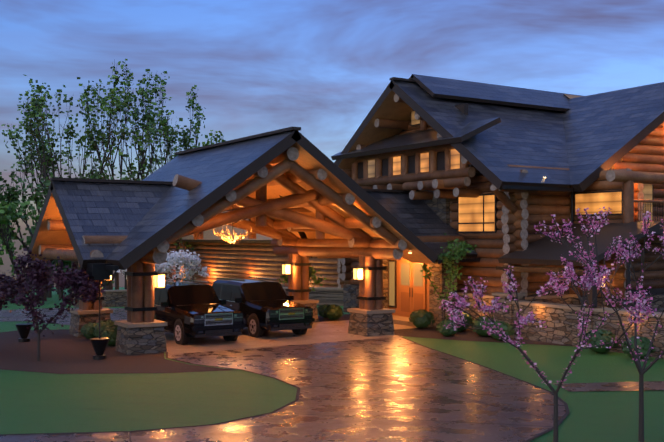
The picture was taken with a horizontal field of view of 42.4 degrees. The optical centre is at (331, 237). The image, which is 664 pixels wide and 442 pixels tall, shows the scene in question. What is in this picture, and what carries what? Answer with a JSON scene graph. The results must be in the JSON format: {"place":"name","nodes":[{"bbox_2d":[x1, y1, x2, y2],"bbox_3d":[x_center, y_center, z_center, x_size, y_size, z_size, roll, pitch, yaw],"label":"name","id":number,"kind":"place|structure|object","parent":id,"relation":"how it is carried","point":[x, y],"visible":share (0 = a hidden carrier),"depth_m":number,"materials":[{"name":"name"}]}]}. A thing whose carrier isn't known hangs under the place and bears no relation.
{"place":"outdoors","nodes":[
{"label":"outdoors","id":0,"kind":"place"},
{"bbox_2d":[0,308,565,441],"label":"driveway","id":1,"kind":"structure","parent":0,"point":[424,404],"depth_m":19.17,"materials":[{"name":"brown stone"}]},
{"bbox_2d":[0,336,569,441],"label":"lawn edging","id":2,"kind":"object","parent":1,"relation":"on","point":[528,440],"visible":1,"depth_m":18.24,"materials":[{"name":"brown soil"}]},
{"bbox_2d":[0,287,663,441],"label":"lawn","id":3,"kind":"structure","parent":0,"point":[34,402],"depth_m":19.84,"materials":[{"name":"green plant"}]},
{"bbox_2d":[0,178,6,191],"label":"tree","id":4,"kind":"object","parent":3,"relation":"on","point":[1,179],"visible":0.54,"depth_m":78.76,"materials":[{"name":"green plant"}]},
{"bbox_2d":[0,228,17,264],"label":"tree","id":5,"kind":"object","parent":3,"relation":"on","point":[15,238],"visible":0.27,"depth_m":100.82,"materials":[{"name":"green plant"}]},
{"bbox_2d":[0,178,51,300],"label":"tree","id":6,"kind":"object","parent":3,"relation":"on","point":[14,195],"visible":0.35,"depth_m":69.62,"materials":[{"name":"green plant"}]},
{"bbox_2d":[0,199,56,303],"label":"tree","id":7,"kind":"object","parent":3,"relation":"on","point":[8,212],"visible":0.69,"depth_m":60.96,"materials":[{"name":"green plant"}]},
{"bbox_2d":[1,107,77,297],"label":"slender tree","id":8,"kind":"object","parent":3,"relation":"on","point":[66,132],"visible":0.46,"depth_m":86.06,"materials":[{"name":"green plant"}]},
{"bbox_2d":[26,226,70,294],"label":"tree","id":9,"kind":"object","parent":3,"relation":"on","point":[29,238],"depth_m":113.94,"materials":[{"name":"green plant"}]},
{"bbox_2d":[0,140,105,294],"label":"tree","id":10,"kind":"object","parent":3,"relation":"on","point":[12,175],"visible":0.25,"depth_m":90.88,"materials":[{"name":"green plant"}]},
{"bbox_2d":[19,77,101,297],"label":"slender tree","id":11,"kind":"object","parent":3,"relation":"on","point":[48,109],"visible":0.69,"depth_m":84.03,"materials":[{"name":"green plant"}]},
{"bbox_2d":[4,123,118,289],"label":"tree","id":12,"kind":"object","parent":3,"relation":"on","point":[92,146],"visible":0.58,"depth_m":83.23,"materials":[{"name":"green plant"}]},
{"bbox_2d":[17,74,128,273],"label":"slender tree","id":13,"kind":"object","parent":3,"relation":"on","point":[33,114],"visible":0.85,"depth_m":80.98,"materials":[{"name":"green plant"}]},
{"bbox_2d":[50,167,144,289],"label":"tree","id":14,"kind":"object","parent":3,"relation":"on","point":[107,177],"visible":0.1,"depth_m":77.14,"materials":[{"name":"green plant"}]},
{"bbox_2d":[102,271,123,289],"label":"tree","id":15,"kind":"object","parent":3,"relation":"on","point":[106,284],"visible":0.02,"depth_m":65.99,"materials":[{"name":"green plant"}]},
{"bbox_2d":[0,329,231,373],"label":"mulch","id":16,"kind":"object","parent":3,"relation":"on","point":[63,351],"visible":0.67,"depth_m":25.61,"materials":[{"name":"brown soil"}]},
{"bbox_2d":[0,275,29,312],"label":"tree","id":17,"kind":"object","parent":16,"relation":"on","point":[3,301],"visible":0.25,"depth_m":27.29,"materials":[{"name":"purple plant"}]},
{"bbox_2d":[0,248,105,360],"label":"maple","id":18,"kind":"object","parent":16,"relation":"on","point":[37,277],"visible":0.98,"depth_m":25.23,"materials":[{"name":"purple plant"}]},
{"bbox_2d":[80,322,96,338],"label":"shrub","id":19,"kind":"object","parent":16,"relation":"on","point":[86,330],"visible":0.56,"depth_m":30.31,"materials":[{"name":"green plant"}]},
{"bbox_2d":[92,320,117,337],"bbox_3d":[-7.820,3.275,29.867,1.058,0.778,1.072,0,0,-32],"label":"shrub","id":20,"kind":"object","parent":16,"relation":"on","point":[104,324],"visible":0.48,"depth_m":29.60,"materials":[{"name":"green plant"}]},
{"bbox_2d":[100,326,117,345],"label":"shrub","id":21,"kind":"object","parent":16,"relation":"on","point":[110,332],"visible":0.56,"depth_m":28.54,"materials":[{"name":"green plant"}]},
{"bbox_2d":[15,263,364,359],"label":"lanterns","id":22,"kind":"object","parent":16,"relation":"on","point":[97,271],"visible":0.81,"depth_m":25.75,"materials":[{"name":"black glass"}]},
{"bbox_2d":[76,59,169,289],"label":"slender tree","id":23,"kind":"object","parent":3,"relation":"on","point":[115,82],"visible":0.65,"depth_m":86.06,"materials":[{"name":"green plant"}]},
{"bbox_2d":[90,81,160,288],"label":"slender tree","id":24,"kind":"object","parent":3,"relation":"on","point":[129,98],"visible":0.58,"depth_m":81.97,"materials":[{"name":"green plant"}]},
{"bbox_2d":[76,101,194,180],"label":"tree","id":25,"kind":"object","parent":3,"relation":"on","point":[98,133],"visible":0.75,"depth_m":83.37,"materials":[{"name":"green plant"}]},
{"bbox_2d":[117,262,174,278],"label":"white tree","id":26,"kind":"object","parent":3,"relation":"on","point":[163,267],"visible":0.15,"depth_m":48.11,"materials":[{"name":"grey plant"}]},
{"bbox_2d":[122,71,205,177],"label":"slender tree","id":27,"kind":"object","parent":3,"relation":"on","point":[189,101],"visible":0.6,"depth_m":86.35,"materials":[{"name":"green plant"}]},
{"bbox_2d":[124,136,216,179],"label":"tree","id":28,"kind":"object","parent":3,"relation":"on","point":[174,155],"visible":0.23,"depth_m":88.53,"materials":[{"name":"green plant"}]},
{"bbox_2d":[128,107,225,280],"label":"slender tree","id":29,"kind":"object","parent":3,"relation":"on","point":[163,123],"visible":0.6,"depth_m":81.38,"materials":[{"name":"green plant"}]},
{"bbox_2d":[155,249,209,281],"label":"white tree","id":30,"kind":"object","parent":3,"relation":"on","point":[187,260],"visible":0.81,"depth_m":48.20,"materials":[{"name":"grey plant"}]},
{"bbox_2d":[174,238,194,279],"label":"tree","id":31,"kind":"object","parent":3,"relation":"on","point":[187,245],"visible":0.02,"depth_m":81.07,"materials":[{"name":"green plant"}]},
{"bbox_2d":[72,284,342,307],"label":"stone wall","id":32,"kind":"structure","parent":3,"relation":"on","point":[322,295],"depth_m":56.29,"materials":[{"name":"grey stone"}]},
{"bbox_2d":[155,242,352,287],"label":"wing walls","id":33,"kind":"structure","parent":3,"relation":"on","point":[237,261],"depth_m":71.81,"materials":[{"name":"brown wood"}]},
{"bbox_2d":[174,211,271,242],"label":"wing roof","id":34,"kind":"structure","parent":33,"relation":"on","point":[209,236],"depth_m":74.51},
{"bbox_2d":[165,322,402,353],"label":"carport floor","id":35,"kind":"structure","parent":3,"relation":"on","point":[317,332],"depth_m":30.54,"materials":[{"name":"beige concrete"}]},
{"bbox_2d":[154,281,243,336],"bbox_3d":[-5.198,2.526,31.069,2.020,1.690,5.130,0,0,-32],"label":"suv","id":36,"kind":"object","parent":35,"relation":"on","point":[190,297],"visible":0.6,"depth_m":30.22,"materials":[{"name":"black metal"}]},
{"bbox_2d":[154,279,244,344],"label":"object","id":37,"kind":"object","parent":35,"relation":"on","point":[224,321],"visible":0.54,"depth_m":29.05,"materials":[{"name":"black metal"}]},
{"bbox_2d":[69,299,394,354],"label":"stone pillar bases","id":38,"kind":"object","parent":35,"relation":"on","point":[140,338],"visible":0.71,"depth_m":31.49,"materials":[{"name":"grey stone"}]},
{"bbox_2d":[38,147,464,322],"bbox_3d":[-2.773,-0.101,32.989,15.350,5.744,9.660,0,0,-32],"label":"timber frame","id":39,"kind":"object","parent":35,"relation":"on","point":[356,241],"visible":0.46,"depth_m":30.29,"materials":[{"name":"brown wood"}]},
{"bbox_2d":[213,205,251,243],"bbox_3d":[-3.737,-1.037,32.111,1.450,2.583,1.509,0,0,-32],"label":"chandelier","id":40,"kind":"object","parent":39,"relation":"on","point":[230,237],"visible":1,"depth_m":32.07,"materials":[{"name":"yellow metal"}]},
{"bbox_2d":[27,127,480,270],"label":"roof","id":41,"kind":"structure","parent":39,"relation":"on","point":[149,213],"depth_m":29.06,"materials":[{"name":"grey tile"}]},
{"bbox_2d":[212,279,312,330],"bbox_3d":[-2.839,2.526,33.142,2.020,1.690,5.130,0,0,-32],"label":"suv","id":42,"kind":"object","parent":35,"relation":"on","point":[257,291],"visible":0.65,"depth_m":32.30,"materials":[{"name":"black metal"}]},
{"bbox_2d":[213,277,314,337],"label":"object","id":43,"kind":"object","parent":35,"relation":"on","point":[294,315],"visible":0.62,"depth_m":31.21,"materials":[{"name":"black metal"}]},
{"bbox_2d":[318,314,568,345],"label":"mulch","id":44,"kind":"object","parent":3,"relation":"on","point":[464,335],"visible":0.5,"depth_m":31.86,"materials":[{"name":"brown soil"}]},
{"bbox_2d":[279,265,325,290],"bbox_3d":[-1.303,2.411,38.769,1.870,2.520,2.100,0,0,11],"label":"tree","id":45,"kind":"object","parent":44,"relation":"on","point":[312,272],"visible":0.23,"depth_m":38.47,"materials":[{"name":"green plant"}]},
{"bbox_2d":[317,304,328,317],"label":"shrub","id":46,"kind":"object","parent":44,"relation":"on","point":[320,308],"visible":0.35,"depth_m":38.66,"materials":[{"name":"green plant"}]},
{"bbox_2d":[322,304,343,319],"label":"shrub","id":47,"kind":"object","parent":44,"relation":"on","point":[332,312],"visible":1,"depth_m":37.49,"materials":[{"name":"green plant"}]},
{"bbox_2d":[319,320,415,329],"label":"entry walk","id":48,"kind":"structure","parent":44,"relation":"on","point":[344,323],"depth_m":35.74,"materials":[{"name":"brown stone"}]},
{"bbox_2d":[408,309,434,328],"bbox_3d":[3.594,3.279,34.221,1.033,0.780,1.016,0,0,-32],"label":"shrub","id":49,"kind":"object","parent":44,"relation":"on","point":[419,318],"visible":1,"depth_m":33.90,"materials":[{"name":"green plant"}]},
{"bbox_2d":[436,319,459,335],"bbox_3d":[4.293,3.355,31.580,0.867,0.638,0.872,0,0,-32],"label":"shrub","id":50,"kind":"object","parent":44,"relation":"on","point":[442,329],"visible":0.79,"depth_m":31.35,"materials":[{"name":"green plant"}]},
{"bbox_2d":[421,233,476,318],"bbox_3d":[4.530,1.764,33.784,2.701,3.815,3.229,0,0,-32],"label":"small tree","id":51,"kind":"object","parent":44,"relation":"on","point":[460,250],"visible":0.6,"depth_m":33.17,"materials":[{"name":"green plant"}]},
{"bbox_2d":[445,310,473,331],"bbox_3d":[4.910,3.246,33.034,1.173,0.874,1.134,0,0,-32],"label":"shrub","id":52,"kind":"object","parent":44,"relation":"on","point":[468,318],"visible":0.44,"depth_m":32.73,"materials":[{"name":"green plant"}]},
{"bbox_2d":[471,315,496,336],"bbox_3d":[5.657,3.276,31.481,1.043,0.791,1.049,0,0,-32],"label":"shrub","id":53,"kind":"object","parent":44,"relation":"on","point":[475,322],"visible":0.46,"depth_m":31.23,"materials":[{"name":"green plant"}]},
{"bbox_2d":[486,321,513,340],"bbox_3d":[5.932,3.320,30.270,0.972,0.716,0.940,0,0,-32],"label":"shrub","id":54,"kind":"object","parent":44,"relation":"on","point":[507,327],"visible":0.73,"depth_m":30.00,"materials":[{"name":"green plant"}]},
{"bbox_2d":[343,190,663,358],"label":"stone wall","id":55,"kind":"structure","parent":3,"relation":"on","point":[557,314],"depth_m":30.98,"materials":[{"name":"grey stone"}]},
{"bbox_2d":[439,258,656,441],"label":"pink tree","id":56,"kind":"object","parent":3,"relation":"on","point":[585,282],"visible":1,"depth_m":14.48,"materials":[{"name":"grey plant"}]},
{"bbox_2d":[534,207,663,441],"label":"pink tree","id":57,"kind":"object","parent":3,"relation":"on","point":[627,257],"visible":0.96,"depth_m":15.59,"materials":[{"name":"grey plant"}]},
{"bbox_2d":[585,329,617,353],"bbox_3d":[8.468,3.283,26.995,1.040,0.795,1.050,0,0,-32],"label":"shrub","id":58,"kind":"object","parent":3,"relation":"on","point":[605,336],"visible":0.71,"depth_m":26.69,"materials":[{"name":"green plant"}]},
{"bbox_2d":[555,381,663,391],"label":"sidewalk","id":59,"kind":"structure","parent":3,"relation":"on","point":[619,386],"depth_m":20.94,"materials":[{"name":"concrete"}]},
{"bbox_2d":[621,335,655,358],"bbox_3d":[9.171,3.317,25.673,0.963,0.710,0.931,0,0,-32],"label":"shrub","id":60,"kind":"object","parent":3,"relation":"on","point":[644,344],"visible":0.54,"depth_m":25.42,"materials":[{"name":"green plant"}]},
{"bbox_2d":[0,0,663,286],"label":"sky","id":61,"kind":"structure","parent":0,"point":[319,67],"materials":[{"name":"blue"}]},
{"bbox_2d":[341,93,663,306],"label":"log house walls","id":62,"kind":"structure","parent":0,"point":[520,214],"depth_m":33.60,"materials":[{"name":"brown wood"}]},
{"bbox_2d":[331,74,663,273],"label":"house roof","id":63,"kind":"structure","parent":62,"relation":"on","point":[497,129],"depth_m":35.09,"materials":[{"name":"grey tile"}]},
{"bbox_2d":[368,110,652,327],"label":"house windows","id":64,"kind":"structure","parent":62,"relation":"in","point":[408,291],"depth_m":34.74,"materials":[{"name":"yellow glass"}]}
]}

